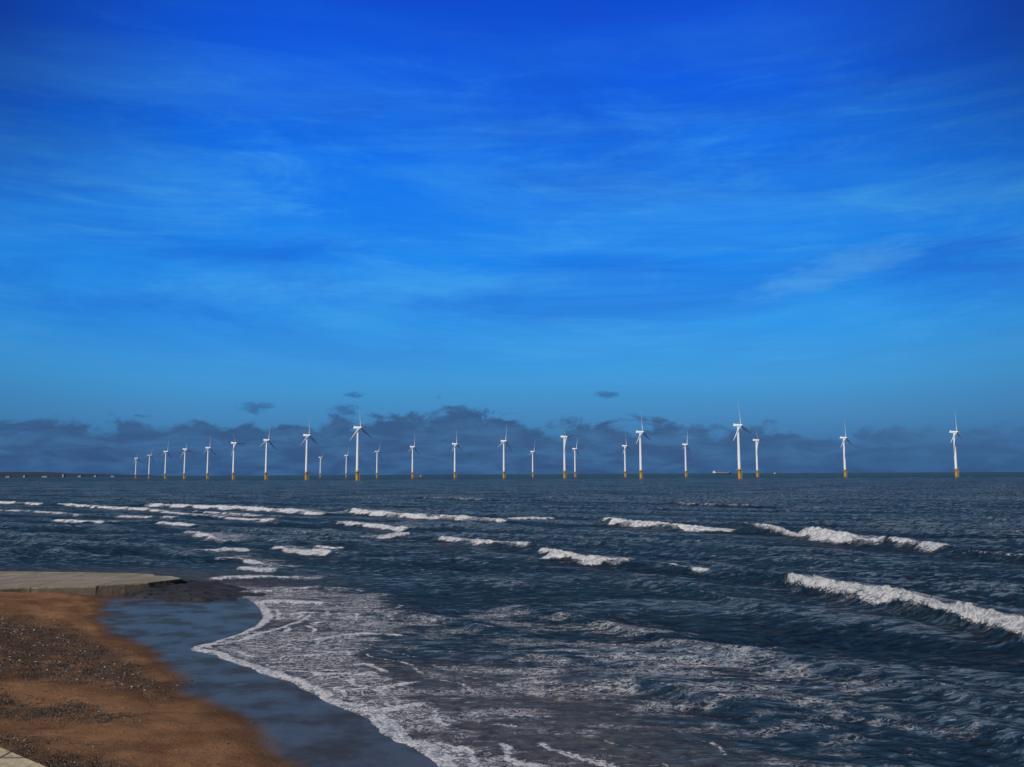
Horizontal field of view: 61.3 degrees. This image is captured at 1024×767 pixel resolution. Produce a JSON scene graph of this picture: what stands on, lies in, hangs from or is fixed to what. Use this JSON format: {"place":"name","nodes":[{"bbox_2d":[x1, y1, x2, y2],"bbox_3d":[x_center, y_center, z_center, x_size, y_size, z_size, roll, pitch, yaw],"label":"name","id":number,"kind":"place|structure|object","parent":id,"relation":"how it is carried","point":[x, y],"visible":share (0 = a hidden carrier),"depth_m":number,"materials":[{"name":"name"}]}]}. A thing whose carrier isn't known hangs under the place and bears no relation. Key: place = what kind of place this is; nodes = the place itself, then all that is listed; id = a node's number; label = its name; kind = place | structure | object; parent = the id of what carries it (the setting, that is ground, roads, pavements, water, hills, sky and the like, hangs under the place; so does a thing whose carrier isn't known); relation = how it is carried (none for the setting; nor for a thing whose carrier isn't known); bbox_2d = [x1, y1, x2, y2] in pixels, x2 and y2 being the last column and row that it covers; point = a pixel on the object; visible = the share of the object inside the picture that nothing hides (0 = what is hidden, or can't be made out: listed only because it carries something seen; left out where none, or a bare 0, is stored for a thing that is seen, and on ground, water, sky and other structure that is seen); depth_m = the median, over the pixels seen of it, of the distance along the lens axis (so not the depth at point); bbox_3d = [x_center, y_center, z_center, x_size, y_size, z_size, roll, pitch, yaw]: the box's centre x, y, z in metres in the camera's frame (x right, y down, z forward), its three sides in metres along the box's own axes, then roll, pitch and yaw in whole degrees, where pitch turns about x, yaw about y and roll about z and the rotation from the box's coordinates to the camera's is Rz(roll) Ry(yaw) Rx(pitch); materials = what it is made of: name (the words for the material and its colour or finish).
{"place":"outdoors","nodes":[
{"label":"outdoors","id":0,"kind":"place"},
{"bbox_2d":[0,472,205,477],"bbox_3d":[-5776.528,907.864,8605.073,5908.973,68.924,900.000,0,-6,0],"label":"distant coast hills","id":1,"kind":"structure","parent":0,"point":[29,474],"depth_m":8336.81,"materials":[{"name":"grey"}]},
{"bbox_2d":[0,592,438,766],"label":"beach sand","id":2,"kind":"structure","parent":0,"point":[295,725],"depth_m":32.68,"materials":[{"name":"brown sand"}]},
{"bbox_2d":[0,747,45,766],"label":"sea wall","id":3,"kind":"structure","parent":2,"relation":"on","point":[8,758],"depth_m":20.42,"materials":[{"name":"concrete"}]},
{"bbox_2d":[0,571,266,601],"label":"slipway","id":4,"kind":"structure","parent":2,"relation":"on","point":[169,588],"depth_m":63.61,"materials":[{"name":"concrete"}]},
{"bbox_2d":[0,605,267,766],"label":"pebbles","id":5,"kind":"object","parent":2,"relation":"on","point":[50,679],"visible":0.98,"depth_m":36.65,"materials":[{"name":"stone"}]},
{"bbox_2d":[0,472,1023,766],"bbox_3d":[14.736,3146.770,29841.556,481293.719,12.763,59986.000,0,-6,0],"label":"sea","id":6,"kind":"structure","parent":0,"point":[678,620],"depth_m":59.73,"materials":[{"name":"liquid"}]},
{"bbox_2d":[134,456,139,477],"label":"wind turbine","id":7,"kind":"object","parent":6,"relation":"in","point":[136,465],"visible":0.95,"depth_m":3513.06,"materials":[{"name":"white paint"}]},
{"bbox_2d":[145,449,153,477],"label":"wind turbine","id":8,"kind":"object","parent":6,"relation":"in","point":[149,464],"visible":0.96,"depth_m":3027.43,"materials":[{"name":"white paint"}]},
{"bbox_2d":[161,442,171,478],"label":"wind turbine","id":9,"kind":"object","parent":6,"relation":"in","point":[165,453],"visible":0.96,"depth_m":2555.10,"materials":[{"name":"white paint"}]},
{"bbox_2d":[180,436,192,478],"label":"wind turbine","id":10,"kind":"object","parent":6,"relation":"in","point":[184,452],"visible":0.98,"depth_m":2333.33,"materials":[{"name":"white paint"}]},
{"bbox_2d":[203,435,215,478],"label":"wind turbine","id":11,"kind":"object","parent":6,"relation":"in","point":[207,474],"visible":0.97,"depth_m":2221.66,"materials":[{"name":"white paint"}]},
{"bbox_2d":[231,430,244,479],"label":"wind turbine","id":12,"kind":"object","parent":6,"relation":"in","point":[233,453],"visible":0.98,"depth_m":1899.84,"materials":[{"name":"white paint"}]},
{"bbox_2d":[259,429,276,479],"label":"wind turbine","id":13,"kind":"object","parent":6,"relation":"in","point":[266,442],"visible":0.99,"depth_m":1752.61,"materials":[{"name":"white paint"}]},
{"bbox_2d":[300,417,317,479],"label":"wind turbine","id":14,"kind":"object","parent":6,"relation":"in","point":[306,472],"visible":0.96,"depth_m":1549.02,"materials":[{"name":"white paint"}]},
{"bbox_2d":[319,451,324,476],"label":"wind turbine","id":15,"kind":"object","parent":6,"relation":"in","point":[320,463],"visible":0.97,"depth_m":3496.02,"materials":[{"name":"white paint"}]},
{"bbox_2d":[343,449,350,476],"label":"wind turbine","id":16,"kind":"object","parent":6,"relation":"in","point":[346,464],"visible":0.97,"depth_m":3171.30,"materials":[{"name":"white paint"}]},
{"bbox_2d":[350,416,371,480],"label":"wind turbine","id":17,"kind":"object","parent":6,"relation":"in","point":[358,428],"visible":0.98,"depth_m":1304.32,"materials":[{"name":"white paint"}]},
{"bbox_2d":[373,447,381,477],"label":"wind turbine","id":18,"kind":"object","parent":6,"relation":"in","point":[377,463],"visible":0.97,"depth_m":2665.08,"materials":[{"name":"white paint"}]},
{"bbox_2d":[408,441,418,477],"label":"wind turbine","id":19,"kind":"object","parent":6,"relation":"in","point":[412,473],"visible":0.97,"depth_m":2219.93,"materials":[{"name":"white paint"}]},
{"bbox_2d":[451,433,461,477],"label":"wind turbine","id":20,"kind":"object","parent":6,"relation":"in","point":[454,449],"visible":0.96,"depth_m":2025.49,"materials":[{"name":"white paint"}]},
{"bbox_2d":[498,428,511,477],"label":"wind turbine","id":21,"kind":"object","parent":6,"relation":"in","point":[503,443],"visible":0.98,"depth_m":1862.81,"materials":[{"name":"white paint"}]},
{"bbox_2d":[529,445,537,476],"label":"wind turbine","id":22,"kind":"object","parent":6,"relation":"in","point":[532,461],"visible":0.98,"depth_m":2751.75,"materials":[{"name":"white paint"}]},
{"bbox_2d":[561,423,572,477],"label":"wind turbine","id":23,"kind":"object","parent":6,"relation":"in","point":[564,460],"visible":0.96,"depth_m":1659.20,"materials":[{"name":"white paint"}]},
{"bbox_2d":[572,445,579,476],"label":"wind turbine","id":24,"kind":"object","parent":6,"relation":"in","point":[575,473],"visible":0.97,"depth_m":2457.59,"materials":[{"name":"white paint"}]},
{"bbox_2d":[622,434,630,476],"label":"wind turbine","id":25,"kind":"object","parent":6,"relation":"in","point":[624,452],"visible":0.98,"depth_m":2223.05,"materials":[{"name":"white paint"}]},
{"bbox_2d":[636,415,649,478],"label":"wind turbine","id":26,"kind":"object","parent":6,"relation":"in","point":[640,452],"visible":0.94,"depth_m":1482.35,"materials":[{"name":"white paint"}]},
{"bbox_2d":[682,431,690,476],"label":"wind turbine","id":27,"kind":"object","parent":6,"relation":"in","point":[686,473],"visible":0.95,"depth_m":2133.13,"materials":[{"name":"white paint"}]},
{"bbox_2d":[712,471,730,473],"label":"cargo ship","id":28,"kind":"object","parent":6,"relation":"on","point":[714,472],"visible":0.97,"depth_m":7548.34,"materials":[{"name":"paint"}]},
{"bbox_2d":[733,404,749,478],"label":"wind turbine","id":29,"kind":"object","parent":6,"relation":"in","point":[738,451],"visible":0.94,"depth_m":1287.33,"materials":[{"name":"white paint"}]},
{"bbox_2d":[753,428,762,476],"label":"wind turbine","id":30,"kind":"object","parent":6,"relation":"in","point":[757,471],"visible":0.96,"depth_m":1874.14,"materials":[{"name":"white paint"}]},
{"bbox_2d":[840,420,851,476],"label":"wind turbine","id":31,"kind":"object","parent":6,"relation":"in","point":[844,457],"visible":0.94,"depth_m":1768.42,"materials":[{"name":"white paint"}]},
{"bbox_2d":[949,416,963,476],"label":"wind turbine","id":32,"kind":"object","parent":6,"relation":"in","point":[955,454],"visible":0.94,"depth_m":1536.45,"materials":[{"name":"white paint"}]},
{"bbox_2d":[0,0,1023,475],"label":"sky","id":33,"kind":"structure","parent":0,"point":[427,222],"materials":[{"name":"blue"}]}
]}

